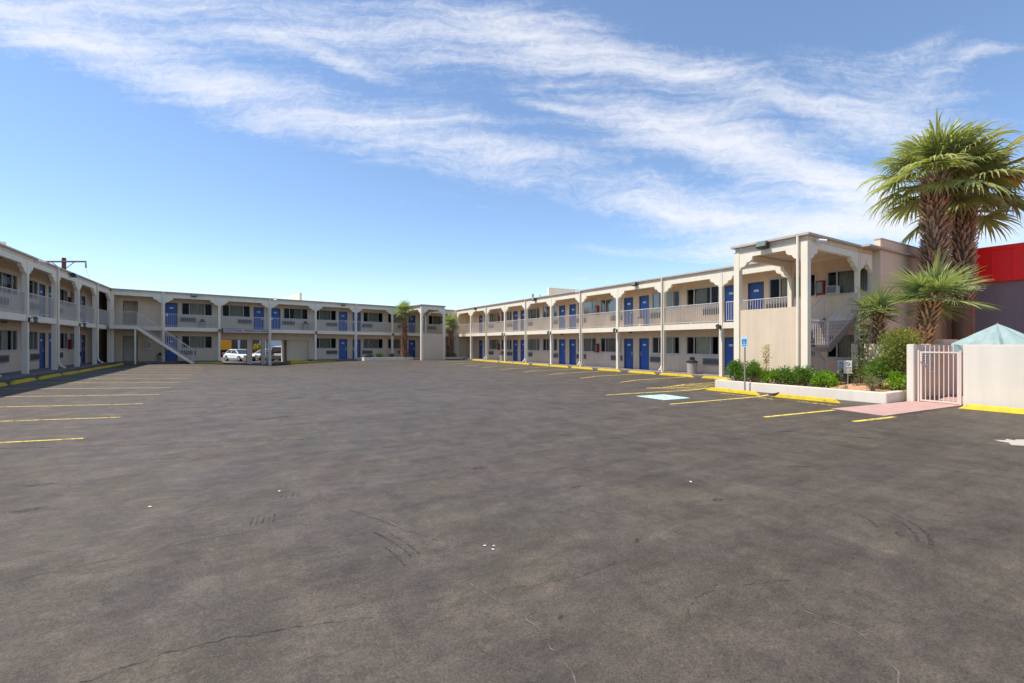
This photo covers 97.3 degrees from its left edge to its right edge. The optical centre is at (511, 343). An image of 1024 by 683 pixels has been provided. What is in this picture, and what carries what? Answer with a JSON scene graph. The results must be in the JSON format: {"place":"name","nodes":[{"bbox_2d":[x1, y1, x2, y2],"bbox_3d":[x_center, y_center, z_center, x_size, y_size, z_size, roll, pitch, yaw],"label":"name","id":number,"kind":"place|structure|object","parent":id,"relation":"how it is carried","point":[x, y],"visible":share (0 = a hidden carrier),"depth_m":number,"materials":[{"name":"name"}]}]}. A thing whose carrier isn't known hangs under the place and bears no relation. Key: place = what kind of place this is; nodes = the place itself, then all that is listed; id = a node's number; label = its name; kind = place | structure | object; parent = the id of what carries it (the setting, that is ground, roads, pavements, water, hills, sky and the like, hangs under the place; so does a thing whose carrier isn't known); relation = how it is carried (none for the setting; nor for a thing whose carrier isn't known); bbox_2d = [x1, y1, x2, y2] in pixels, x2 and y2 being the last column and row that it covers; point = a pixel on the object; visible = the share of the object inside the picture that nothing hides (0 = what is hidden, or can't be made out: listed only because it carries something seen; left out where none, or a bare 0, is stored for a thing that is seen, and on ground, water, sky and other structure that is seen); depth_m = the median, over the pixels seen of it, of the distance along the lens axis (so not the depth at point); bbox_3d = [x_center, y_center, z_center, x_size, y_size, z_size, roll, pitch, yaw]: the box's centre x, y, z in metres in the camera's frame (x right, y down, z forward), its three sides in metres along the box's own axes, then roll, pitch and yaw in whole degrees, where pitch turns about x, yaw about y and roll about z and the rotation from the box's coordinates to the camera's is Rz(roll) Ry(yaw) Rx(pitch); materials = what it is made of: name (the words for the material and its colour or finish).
{"place":"outdoors","nodes":[
{"label":"outdoors","id":0,"kind":"place"},
{"bbox_2d":[232,340,280,351],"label":"shop building","id":1,"kind":"structure","parent":0,"point":[238,344],"depth_m":86.60,"materials":[{"name":"glass"}]},
{"bbox_2d":[0,357,1023,682],"bbox_3d":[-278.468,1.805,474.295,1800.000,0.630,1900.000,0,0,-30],"label":"ground","id":2,"kind":"structure","parent":0,"point":[742,561],"depth_m":4.32,"materials":[{"name":"grey asphalt"}]},
{"bbox_2d":[0,241,110,376],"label":"motel wing","id":3,"kind":"structure","parent":2,"relation":"on","point":[30,288],"depth_m":24.18,"materials":[{"name":"beige paint"}]},
{"bbox_2d":[0,329,17,351],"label":"window","id":4,"kind":"structure","parent":3,"relation":"in","point":[6,335],"depth_m":21.94,"materials":[{"name":"black glass"}]},
{"bbox_2d":[0,270,17,296],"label":"window","id":5,"kind":"structure","parent":3,"relation":"in","point":[6,279],"depth_m":21.99,"materials":[{"name":"black glass"}]},
{"bbox_2d":[29,330,37,350],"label":"window","id":6,"kind":"structure","parent":3,"relation":"in","point":[31,333],"depth_m":24.29,"materials":[{"name":"black glass"}]},
{"bbox_2d":[29,279,37,299],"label":"window","id":7,"kind":"structure","parent":3,"relation":"in","point":[31,282],"depth_m":24.48,"materials":[{"name":"black glass"}]},
{"bbox_2d":[39,333,44,368],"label":"door","id":8,"kind":"structure","parent":3,"relation":"in","point":[41,335],"depth_m":25.39,"materials":[{"name":"blue paint"}]},
{"bbox_2d":[60,332,67,349],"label":"window","id":9,"kind":"structure","parent":3,"relation":"in","point":[62,335],"depth_m":28.53,"materials":[{"name":"grey glass"}]},
{"bbox_2d":[0,360,112,379],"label":"walkway","id":10,"kind":"structure","parent":2,"relation":"on","point":[13,375],"depth_m":23.12,"materials":[{"name":"concrete"}]},
{"bbox_2d":[46,258,86,268],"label":"utility pole","id":11,"kind":"object","parent":2,"relation":"on","point":[63,261],"visible":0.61,"depth_m":50.73,"materials":[{"name":"brown wood"}]},
{"bbox_2d":[109,311,194,363],"bbox_3d":[-27.174,-0.366,34.203,5.012,3.946,1.220,0,0,-38],"label":"outdoor staircase","id":12,"kind":"structure","parent":2,"relation":"on","point":[131,326],"depth_m":33.64,"materials":[{"name":"metal"}]},
{"bbox_2d":[221,340,231,356],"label":"box truck","id":13,"kind":"object","parent":2,"relation":"on","point":[226,345],"visible":0.15,"depth_m":69.14,"materials":[{"name":"orange"}]},
{"bbox_2d":[113,359,356,363],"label":"walkway","id":14,"kind":"structure","parent":2,"relation":"on","point":[143,362],"depth_m":35.50,"materials":[{"name":"concrete"}]},
{"bbox_2d":[222,349,257,361],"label":"parked car","id":15,"kind":"object","parent":2,"relation":"on","point":[238,355],"visible":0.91,"depth_m":52.97,"materials":[{"name":"white paint"}]},
{"bbox_2d":[194,360,329,363],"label":"painted kerb","id":16,"kind":"structure","parent":2,"relation":"on","point":[294,361],"depth_m":40.70,"materials":[{"name":"yellow paint"}]},
{"bbox_2d":[271,346,280,360],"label":"parked car","id":17,"kind":"object","parent":2,"relation":"on","point":[275,352],"visible":0.34,"depth_m":52.96,"materials":[{"name":"silver metal"}]},
{"bbox_2d":[111,288,455,364],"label":"motel wing","id":18,"kind":"structure","parent":2,"relation":"on","point":[350,331],"depth_m":39.95,"materials":[{"name":"beige paint"}]},
{"bbox_2d":[165,336,177,360],"bbox_3d":[-27.489,0.441,36.362,0.810,1.988,0.127,0,0,-38],"label":"door","id":19,"kind":"structure","parent":18,"relation":"in","point":[169,355],"depth_m":36.37,"materials":[{"name":"blue paint"}]},
{"bbox_2d":[165,303,177,326],"bbox_3d":[-27.489,-2.269,36.362,0.810,1.988,0.127,0,0,-38],"label":"door","id":20,"kind":"structure","parent":18,"relation":"in","point":[171,309],"depth_m":36.37,"materials":[{"name":"blue paint"}]},
{"bbox_2d":[181,335,212,348],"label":"window","id":21,"kind":"structure","parent":18,"relation":"in","point":[195,342],"depth_m":37.64,"materials":[{"name":"grey glass"}]},
{"bbox_2d":[181,302,212,316],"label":"window","id":22,"kind":"structure","parent":18,"relation":"in","point":[192,309],"depth_m":37.59,"materials":[{"name":"grey glass"}]},
{"bbox_2d":[222,305,250,317],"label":"window","id":23,"kind":"structure","parent":18,"relation":"in","point":[242,311],"depth_m":39.37,"materials":[{"name":"grey glass"}]},
{"bbox_2d":[221,328,267,333],"bbox_3d":[-22.740,-1.041,38.437,3.460,0.392,0.065,0,0,-38],"label":"parking sign","id":24,"kind":"object","parent":18,"relation":"attached to","point":[229,330],"visible":1,"depth_m":38.33,"materials":[{"name":"grey metal"}]},
{"bbox_2d":[254,307,263,328],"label":"door","id":25,"kind":"structure","parent":18,"relation":"in","point":[258,311],"depth_m":40.20,"materials":[{"name":"blue paint"}]},
{"bbox_2d":[271,308,279,329],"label":"door","id":26,"kind":"structure","parent":18,"relation":"in","point":[275,312],"depth_m":41.04,"materials":[{"name":"blue paint"}]},
{"bbox_2d":[283,308,307,319],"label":"window","id":27,"kind":"structure","parent":18,"relation":"in","point":[292,313],"depth_m":42.44,"materials":[{"name":"grey glass"}]},
{"bbox_2d":[313,338,336,348],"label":"window","id":28,"kind":"structure","parent":18,"relation":"in","point":[322,343],"depth_m":44.02,"materials":[{"name":"grey glass"}]},
{"bbox_2d":[313,310,336,320],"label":"window","id":29,"kind":"structure","parent":18,"relation":"in","point":[324,315],"depth_m":43.98,"materials":[{"name":"grey glass"}]},
{"bbox_2d":[339,339,346,358],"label":"door","id":30,"kind":"structure","parent":18,"relation":"in","point":[342,342],"depth_m":44.78,"materials":[{"name":"blue paint"}]},
{"bbox_2d":[339,311,346,330],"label":"door","id":31,"kind":"structure","parent":18,"relation":"in","point":[342,315],"depth_m":44.76,"materials":[{"name":"blue paint"}]},
{"bbox_2d":[363,338,382,348],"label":"window","id":32,"kind":"structure","parent":18,"relation":"in","point":[368,343],"depth_m":46.79,"materials":[{"name":"grey glass"}]},
{"bbox_2d":[363,312,382,322],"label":"window","id":33,"kind":"structure","parent":18,"relation":"in","point":[374,317],"depth_m":46.94,"materials":[{"name":"grey glass"}]},
{"bbox_2d":[428,315,441,324],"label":"window","id":34,"kind":"structure","parent":18,"relation":"in","point":[432,319],"depth_m":51.48,"materials":[{"name":"grey glass"}]},
{"bbox_2d":[3,418,817,681],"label":"dark cracks","id":35,"kind":"object","parent":2,"relation":"on","point":[289,524],"visible":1,"depth_m":3.40,"materials":[{"name":"black asphalt"}]},
{"bbox_2d":[357,357,466,360],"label":"planter kerb","id":36,"kind":"structure","parent":2,"relation":"on","point":[381,358],"depth_m":44.29,"materials":[{"name":"paint"}]},
{"bbox_2d":[400,304,445,359],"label":"stair tower","id":37,"kind":"structure","parent":2,"relation":"on","point":[432,346],"depth_m":45.35,"materials":[{"name":"paint"}]},
{"bbox_2d":[0,361,893,442],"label":"parking lines","id":38,"kind":"object","parent":2,"relation":"on","point":[702,384],"visible":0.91,"depth_m":14.27,"materials":[{"name":"yellow paint"}]},
{"bbox_2d":[24,380,932,618],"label":"tyre marks","id":39,"kind":"object","parent":2,"relation":"on","point":[571,487],"visible":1,"depth_m":4.57,"materials":[{"name":"rubber"}]},
{"bbox_2d":[462,358,733,378],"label":"walkway","id":40,"kind":"structure","parent":2,"relation":"on","point":[654,371],"depth_m":28.62,"materials":[{"name":"concrete"}]},
{"bbox_2d":[686,357,697,373],"bbox_3d":[9.839,1.214,24.620,0.580,0.911,0.580,0,0,-30],"label":"litter bin","id":41,"kind":"object","parent":40,"relation":"on","point":[692,362],"visible":0.98,"depth_m":24.42,"materials":[{"name":"beige metal"}]},
{"bbox_2d":[377,450,899,682],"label":"sealed cracks","id":42,"kind":"object","parent":2,"relation":"on","point":[898,678],"visible":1,"depth_m":2.94,"materials":[{"name":"black asphalt"}]},
{"bbox_2d":[639,394,686,399],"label":"painted blue square","id":43,"kind":"structure","parent":2,"relation":"on","point":[662,398],"depth_m":15.07,"materials":[{"name":"paint"}]},
{"bbox_2d":[446,238,974,377],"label":"motel wing","id":44,"kind":"structure","parent":2,"relation":"on","point":[684,314],"depth_m":26.51,"materials":[{"name":"beige paint"}]},
{"bbox_2d":[528,339,539,350],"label":"window","id":45,"kind":"structure","parent":44,"relation":"in","point":[533,344],"depth_m":39.93,"materials":[{"name":"grey glass"}]},
{"bbox_2d":[528,307,539,320],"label":"window","id":46,"kind":"structure","parent":44,"relation":"in","point":[532,312],"depth_m":40.18,"materials":[{"name":"grey glass"}]},
{"bbox_2d":[542,338,556,351],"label":"window","id":47,"kind":"structure","parent":44,"relation":"in","point":[546,341],"depth_m":38.03,"materials":[{"name":"grey glass"}]},
{"bbox_2d":[542,305,556,318],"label":"window","id":48,"kind":"structure","parent":44,"relation":"in","point":[545,310],"depth_m":38.03,"materials":[{"name":"grey glass"}]},
{"bbox_2d":[559,339,564,363],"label":"door","id":49,"kind":"structure","parent":44,"relation":"in","point":[561,341],"depth_m":36.16,"materials":[{"name":"blue paint"}]},
{"bbox_2d":[559,305,564,329],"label":"door","id":50,"kind":"structure","parent":44,"relation":"in","point":[561,308],"depth_m":36.16,"materials":[{"name":"blue paint"}]},
{"bbox_2d":[569,339,575,364],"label":"door","id":51,"kind":"structure","parent":44,"relation":"in","point":[572,342],"depth_m":35.04,"materials":[{"name":"blue paint"}]},
{"bbox_2d":[569,304,575,328],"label":"door","id":52,"kind":"structure","parent":44,"relation":"in","point":[572,308],"depth_m":35.04,"materials":[{"name":"blue paint"}]},
{"bbox_2d":[578,338,596,352],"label":"window","id":53,"kind":"structure","parent":44,"relation":"in","point":[589,343],"depth_m":33.59,"materials":[{"name":"grey glass"}]},
{"bbox_2d":[578,300,596,315],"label":"window","id":54,"kind":"structure","parent":44,"relation":"in","point":[589,306],"depth_m":33.69,"materials":[{"name":"grey glass"}]},
{"bbox_2d":[600,337,621,352],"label":"window","id":55,"kind":"structure","parent":44,"relation":"in","point":[607,345],"depth_m":31.58,"materials":[{"name":"grey glass"}]},
{"bbox_2d":[600,297,621,314],"bbox_3d":[7.228,-2.570,31.506,0.930,1.080,2.140,0,0,-30],"label":"window","id":56,"kind":"structure","parent":44,"relation":"in","point":[606,305],"depth_m":31.70,"materials":[{"name":"grey glass"}]},
{"bbox_2d":[624,338,632,368],"bbox_3d":[7.761,0.680,29.842,0.127,1.980,0.810,0,0,-30],"label":"door","id":57,"kind":"structure","parent":44,"relation":"in","point":[628,343],"depth_m":29.89,"materials":[{"name":"blue paint"}]},
{"bbox_2d":[624,297,632,326],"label":"door","id":58,"kind":"structure","parent":44,"relation":"in","point":[628,302],"depth_m":29.89,"materials":[{"name":"blue paint"}]},
{"bbox_2d":[639,338,648,369],"bbox_3d":[8.444,0.680,28.678,0.127,1.980,0.810,0,0,-30],"label":"door","id":59,"kind":"structure","parent":44,"relation":"in","point":[643,342],"depth_m":28.69,"materials":[{"name":"blue paint"}]},
{"bbox_2d":[639,295,648,325],"bbox_3d":[8.444,-2.030,28.678,0.127,1.980,0.810,0,0,-30],"label":"door","id":60,"kind":"structure","parent":44,"relation":"in","point":[643,300],"depth_m":28.69,"materials":[{"name":"blue paint"}]},
{"bbox_2d":[651,336,679,354],"bbox_3d":[9.638,0.140,27.402,0.930,1.080,2.140,0,0,-30],"label":"window","id":61,"kind":"structure","parent":44,"relation":"in","point":[672,342],"depth_m":27.45,"materials":[{"name":"grey glass"}]},
{"bbox_2d":[651,290,679,310],"bbox_3d":[9.638,-2.570,27.402,0.930,1.080,2.140,0,0,-30],"label":"window","id":62,"kind":"structure","parent":44,"relation":"in","point":[672,297],"depth_m":27.47,"materials":[{"name":"grey glass"}]},
{"bbox_2d":[686,336,718,355],"bbox_3d":[10.924,0.140,25.211,0.930,1.080,2.140,0,0,-30],"label":"window","id":63,"kind":"structure","parent":44,"relation":"in","point":[695,345],"depth_m":25.28,"materials":[{"name":"grey glass"}]},
{"bbox_2d":[686,285,718,307],"bbox_3d":[10.924,-2.570,25.211,0.930,1.080,2.140,0,0,-30],"label":"window","id":64,"kind":"structure","parent":44,"relation":"in","point":[709,294],"depth_m":25.34,"materials":[{"name":"grey glass"}]},
{"bbox_2d":[725,337,733,374],"bbox_3d":[11.457,0.680,23.547,0.127,1.980,0.810,0,0,-30],"label":"door","id":65,"kind":"structure","parent":44,"relation":"in","point":[729,341],"depth_m":23.63,"materials":[{"name":"blue paint"}]},
{"bbox_2d":[725,285,733,321],"bbox_3d":[11.457,-2.030,23.547,0.127,1.980,0.810,0,0,-30],"label":"door","id":66,"kind":"structure","parent":44,"relation":"in","point":[729,290],"depth_m":23.63,"materials":[{"name":"blue paint"}]},
{"bbox_2d":[748,281,763,309],"bbox_3d":[12.140,-2.030,22.382,0.127,1.980,0.810,0,0,-30],"label":"door","id":67,"kind":"structure","parent":44,"relation":"in","point":[756,289],"depth_m":22.37,"materials":[{"name":"blue paint"}]},
{"bbox_2d":[768,273,816,300],"bbox_3d":[13.334,-2.570,21.106,0.930,1.080,2.140,0,0,-30],"label":"window","id":68,"kind":"structure","parent":44,"relation":"in","point":[777,287],"depth_m":21.33,"materials":[{"name":"black glass"}]},
{"bbox_2d":[815,280,825,294],"bbox_3d":[13.511,-2.430,19.738,0.201,0.620,0.320,0,0,-30],"label":"extinguisher cabinet","id":69,"kind":"object","parent":44,"relation":"attached to","point":[820,287],"visible":0.95,"depth_m":19.64,"materials":[{"name":"red metal"}]},
{"bbox_2d":[826,285,839,293],"bbox_3d":[13.712,-2.280,19.264,0.273,0.320,0.420,0,0,-30],"label":"window air conditioner","id":70,"kind":"object","parent":44,"relation":"attached to","point":[833,289],"depth_m":19.15,"materials":[{"name":"white plastic"}]},
{"bbox_2d":[826,333,869,358],"bbox_3d":[14.473,0.140,19.166,0.930,1.080,1.600,0,0,-30],"label":"window","id":71,"kind":"structure","parent":44,"relation":"in","point":[842,350],"depth_m":19.20,"materials":[{"name":"grey glass"}]},
{"bbox_2d":[826,267,869,296],"bbox_3d":[14.473,-2.570,19.166,0.930,1.080,1.600,0,0,-30],"label":"window","id":72,"kind":"structure","parent":44,"relation":"in","point":[844,278],"depth_m":19.09,"materials":[{"name":"grey glass"}]},
{"bbox_2d":[706,387,759,395],"bbox_3d":[8.016,1.746,16.448,0.153,0.125,2.132,0,0,-28],"label":"wheel stop","id":73,"kind":"object","parent":2,"relation":"on","point":[733,391],"visible":1,"depth_m":16.32,"materials":[{"name":"yellow paint"}]},
{"bbox_2d":[741,337,747,390],"bbox_3d":[8.525,0.790,16.509,0.060,2.060,0.240,0,0,-30],"label":"wheelchair sign","id":74,"kind":"object","parent":2,"relation":"on","point":[744,342],"visible":0.96,"depth_m":16.50,"materials":[{"name":"silver metal"}]},
{"bbox_2d":[731,232,872,386],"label":"stair tower","id":75,"kind":"structure","parent":2,"relation":"on","point":[786,334],"depth_m":16.75,"materials":[{"name":"paint"}]},
{"bbox_2d":[771,394,839,402],"bbox_3d":[9.290,1.744,14.337,0.153,0.125,1.984,0,0,-33],"label":"wheel stop","id":76,"kind":"object","parent":2,"relation":"on","point":[809,398],"visible":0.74,"depth_m":14.22,"materials":[{"name":"yellow paint"}]},
{"bbox_2d":[715,379,906,403],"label":"planter kerb","id":77,"kind":"structure","parent":2,"relation":"on","point":[874,397],"depth_m":14.50,"materials":[{"name":"paint"}]},
{"bbox_2d":[755,378,906,391],"bbox_3d":[12.095,1.457,16.975,5.950,0.187,5.270,0,0,-30],"label":"soil bed","id":78,"kind":"object","parent":77,"relation":"in","point":[859,386],"visible":0.12,"depth_m":15.14,"materials":[{"name":"brown soil"}]},
{"bbox_2d":[723,359,743,380],"bbox_3d":[8.708,1.062,17.604,0.865,0.930,0.952,0,0,-30],"label":"shrub","id":79,"kind":"object","parent":78,"relation":"on","point":[734,368],"visible":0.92,"depth_m":17.49,"materials":[{"name":"green plant"}]},
{"bbox_2d":[739,359,760,381],"bbox_3d":[9.053,1.061,17.014,0.910,0.936,0.878,0,0,-30],"label":"shrub","id":80,"kind":"object","parent":78,"relation":"on","point":[752,369],"visible":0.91,"depth_m":16.95,"materials":[{"name":"green plant"}]},
{"bbox_2d":[757,368,780,383],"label":"shrub","id":81,"kind":"object","parent":78,"relation":"on","point":[766,376],"visible":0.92,"depth_m":16.36,"materials":[{"name":"green plant"}]},
{"bbox_2d":[770,365,801,384],"bbox_3d":[9.687,1.146,15.961,0.770,0.769,1.089,0,0,-12],"label":"shrub","id":82,"kind":"object","parent":78,"relation":"on","point":[784,373],"visible":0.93,"depth_m":15.84,"materials":[{"name":"green plant"}]},
{"bbox_2d":[790,364,816,385],"bbox_3d":[9.970,1.123,15.427,0.794,0.812,0.840,0,0,-30],"label":"shrub","id":83,"kind":"object","parent":78,"relation":"on","point":[804,374],"visible":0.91,"depth_m":15.34,"materials":[{"name":"green plant"}]},
{"bbox_2d":[809,370,841,387],"bbox_3d":[10.306,1.196,14.849,0.850,0.677,0.898,0,0,-4],"label":"shrub","id":84,"kind":"object","parent":78,"relation":"on","point":[823,378],"visible":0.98,"depth_m":14.75,"materials":[{"name":"green plant"}]},
{"bbox_2d":[844,360,851,383],"bbox_3d":[11.704,1.060,15.704,0.230,0.920,0.038,0,0,32],"label":"garden sign","id":85,"kind":"object","parent":78,"relation":"on","point":[847,368],"visible":0.94,"depth_m":15.70,"materials":[{"name":"silver metal"}]},
{"bbox_2d":[844,299,880,382],"bbox_3d":[12.252,-0.043,15.611,1.038,2.990,1.462,0,0,24],"label":"sapling","id":86,"kind":"object","parent":78,"relation":"on","point":[861,360],"visible":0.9,"depth_m":15.65,"materials":[{"name":"green plant"}]},
{"bbox_2d":[862,372,885,390],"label":"shrub","id":87,"kind":"object","parent":78,"relation":"on","point":[872,383],"visible":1,"depth_m":14.08,"materials":[{"name":"green plant"}]},
{"bbox_2d":[858,354,903,386],"bbox_3d":[11.997,0.887,14.610,1.395,1.084,1.174,0,0,-30],"label":"shrub","id":88,"kind":"object","parent":78,"relation":"on","point":[873,369],"visible":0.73,"depth_m":14.51,"materials":[{"name":"green plant"}]},
{"bbox_2d":[845,281,917,343],"bbox_3d":[13.217,-0.095,16.131,2.269,4.190,2.190,0,0,-30],"label":"fan palm","id":89,"kind":"object","parent":78,"relation":"on","point":[878,322],"visible":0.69,"depth_m":16.05,"materials":[{"name":"green plant"}]},
{"bbox_2d":[881,369,906,390],"bbox_3d":[11.846,1.179,13.915,0.753,0.797,0.740,0,0,-30],"label":"shrub","id":90,"kind":"object","parent":78,"relation":"on","point":[898,381],"visible":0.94,"depth_m":13.86,"materials":[{"name":"green plant"}]},
{"bbox_2d":[873,326,926,377],"bbox_3d":[12.405,0.405,14.415,1.827,1.942,1.416,0,0,-30],"label":"shrub","id":91,"kind":"object","parent":78,"relation":"on","point":[896,343],"visible":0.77,"depth_m":14.23,"materials":[{"name":"green plant"}]},
{"bbox_2d":[875,241,1001,344],"bbox_3d":[14.150,-0.887,15.199,3.096,4.973,3.108,0,0,20],"label":"fan palm","id":92,"kind":"object","parent":78,"relation":"on","point":[934,285],"visible":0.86,"depth_m":14.92,"materials":[{"name":"green plant"}]},
{"bbox_2d":[832,396,962,415],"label":"ramp","id":93,"kind":"structure","parent":2,"relation":"on","point":[901,408],"depth_m":12.35,"materials":[{"name":"pink concrete"}]},
{"bbox_2d":[851,344,962,398],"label":"garden wall","id":94,"kind":"structure","parent":2,"relation":"on","point":[872,349],"depth_m":14.65,"materials":[{"name":"paint"}]},
{"bbox_2d":[907,344,916,400],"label":"gate pillar","id":95,"kind":"structure","parent":2,"relation":"on","point":[911,372],"depth_m":13.29,"materials":[{"name":"paint"}]},
{"bbox_2d":[856,109,1023,344],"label":"fan palm","id":96,"kind":"object","parent":2,"relation":"on","point":[953,147],"visible":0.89,"depth_m":18.08,"materials":[{"name":"green plant"}]},
{"bbox_2d":[936,339,957,344],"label":"block wall","id":97,"kind":"structure","parent":2,"relation":"on","point":[944,341],"depth_m":15.04,"materials":[{"name":"paint"}]},
{"bbox_2d":[876,131,1023,339],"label":"fan palm","id":98,"kind":"object","parent":2,"relation":"on","point":[968,219],"visible":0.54,"depth_m":18.54,"materials":[{"name":"green plant"}]},
{"bbox_2d":[958,404,1023,414],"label":"wheel stop","id":99,"kind":"object","parent":2,"relation":"on","point":[995,409],"visible":1,"depth_m":11.49,"materials":[{"name":"yellow paint"}]},
{"bbox_2d":[963,345,1023,408],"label":"pool wall","id":100,"kind":"structure","parent":2,"relation":"on","point":[993,375],"depth_m":11.86,"materials":[{"name":"paint"}]},
{"bbox_2d":[917,345,961,404],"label":"metal gate","id":101,"kind":"structure","parent":100,"relation":"attached to","point":[959,376],"depth_m":12.81,"materials":[{"name":"white metal"}]},
{"bbox_2d":[973,242,1023,333],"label":"commercial building","id":102,"kind":"structure","parent":2,"relation":"on","point":[1003,265],"depth_m":18.98,"materials":[{"name":"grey paint"}]},
{"bbox_2d":[0,0,1023,309],"label":"sky","id":103,"kind":"structure","parent":0,"point":[452,154],"materials":[{"name":"blue"}]},
{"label":"soil bed","id":104,"kind":"structure","parent":0,"visible":0},
{"bbox_2d":[393,300,412,356],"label":"fan palm","id":105,"kind":"object","parent":104,"relation":"on","point":[403,311],"visible":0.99,"depth_m":45.46,"materials":[{"name":"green plant"}]},
{"bbox_2d":[441,312,459,356],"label":"fan palm","id":106,"kind":"object","parent":104,"relation":"on","point":[449,325],"visible":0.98,"depth_m":48.84,"materials":[{"name":"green plant"}]},
{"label":"pool deck","id":107,"kind":"structure","parent":0,"visible":0},
{"bbox_2d":[951,323,1023,354],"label":"pool umbrella","id":108,"kind":"object","parent":107,"relation":"on","point":[997,334],"visible":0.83,"depth_m":12.92,"materials":[{"name":"teal fabric"}]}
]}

